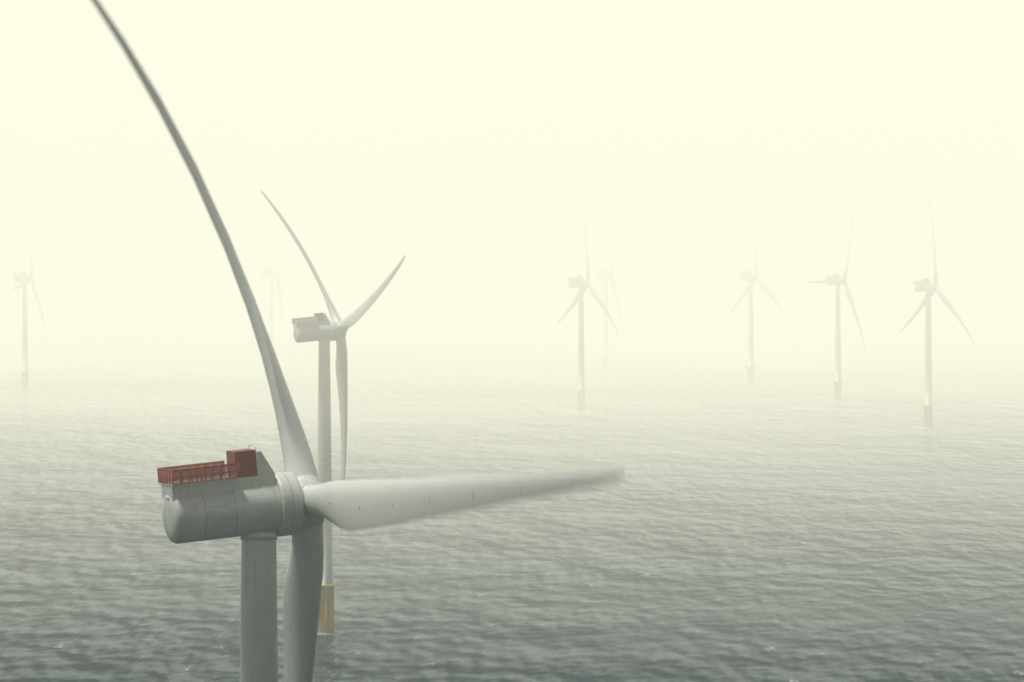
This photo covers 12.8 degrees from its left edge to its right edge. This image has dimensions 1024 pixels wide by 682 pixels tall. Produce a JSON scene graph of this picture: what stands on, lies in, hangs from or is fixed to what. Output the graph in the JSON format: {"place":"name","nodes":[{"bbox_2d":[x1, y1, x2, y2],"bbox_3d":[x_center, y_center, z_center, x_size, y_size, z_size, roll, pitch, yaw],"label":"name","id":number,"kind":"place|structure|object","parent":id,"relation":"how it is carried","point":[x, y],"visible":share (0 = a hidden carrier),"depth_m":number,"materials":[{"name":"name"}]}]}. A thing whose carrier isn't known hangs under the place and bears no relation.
{"place":"outdoors","nodes":[
{"label":"outdoors","id":0,"kind":"place"},
{"bbox_2d":[157,445,303,681],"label":"turbine","id":1,"kind":"object","parent":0,"point":[252,500],"visible":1,"depth_m":508.33,"materials":[{"name":"paint"}]},
{"bbox_2d":[92,0,625,681],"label":"turbine rotor","id":2,"kind":"object","parent":1,"relation":"attached to","point":[354,504],"visible":0.94,"depth_m":513.10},
{"bbox_2d":[0,258,1023,681],"bbox_3d":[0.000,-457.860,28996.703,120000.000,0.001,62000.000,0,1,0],"label":"sea","id":3,"kind":"structure","parent":0,"point":[778,520],"depth_m":2860.43,"materials":[{"name":"liquid"}]},
{"bbox_2d":[9,203,46,389],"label":"turbine","id":4,"kind":"object","parent":3,"relation":"in","point":[23,278],"visible":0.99,"depth_m":4311.34,"materials":[{"name":"metal"}]},
{"bbox_2d":[252,230,287,365],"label":"turbine","id":5,"kind":"object","parent":3,"relation":"in","point":[271,271],"visible":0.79,"depth_m":5198.23,"materials":[{"name":"metal"}]},
{"bbox_2d":[260,190,405,633],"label":"turbine","id":6,"kind":"object","parent":3,"relation":"in","point":[322,329],"visible":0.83,"depth_m":1583.09,"materials":[{"name":"metal"}]},
{"bbox_2d":[557,191,618,411],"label":"turbine","id":7,"kind":"object","parent":3,"relation":"in","point":[581,283],"visible":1,"depth_m":3736.53,"materials":[{"name":"metal"}]},
{"bbox_2d":[580,221,623,369],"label":"turbine","id":8,"kind":"object","parent":3,"relation":"in","point":[601,272],"visible":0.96,"depth_m":4998.21,"materials":[{"name":"metal"}]},
{"bbox_2d":[728,201,786,383],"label":"turbine","id":9,"kind":"object","parent":3,"relation":"in","point":[750,277],"visible":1,"depth_m":4484.47,"materials":[{"name":"metal"}]},
{"bbox_2d":[808,217,865,400],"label":"turbine","id":10,"kind":"object","parent":3,"relation":"in","point":[837,280],"visible":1,"depth_m":4003.32,"materials":[{"name":"metal"}]},
{"bbox_2d":[899,185,973,427],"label":"turbine","id":11,"kind":"object","parent":3,"relation":"in","point":[928,286],"visible":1,"depth_m":3396.59,"materials":[{"name":"metal"}]},
{"bbox_2d":[0,0,1023,257],"label":"sky","id":12,"kind":"structure","parent":0,"point":[373,128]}
]}

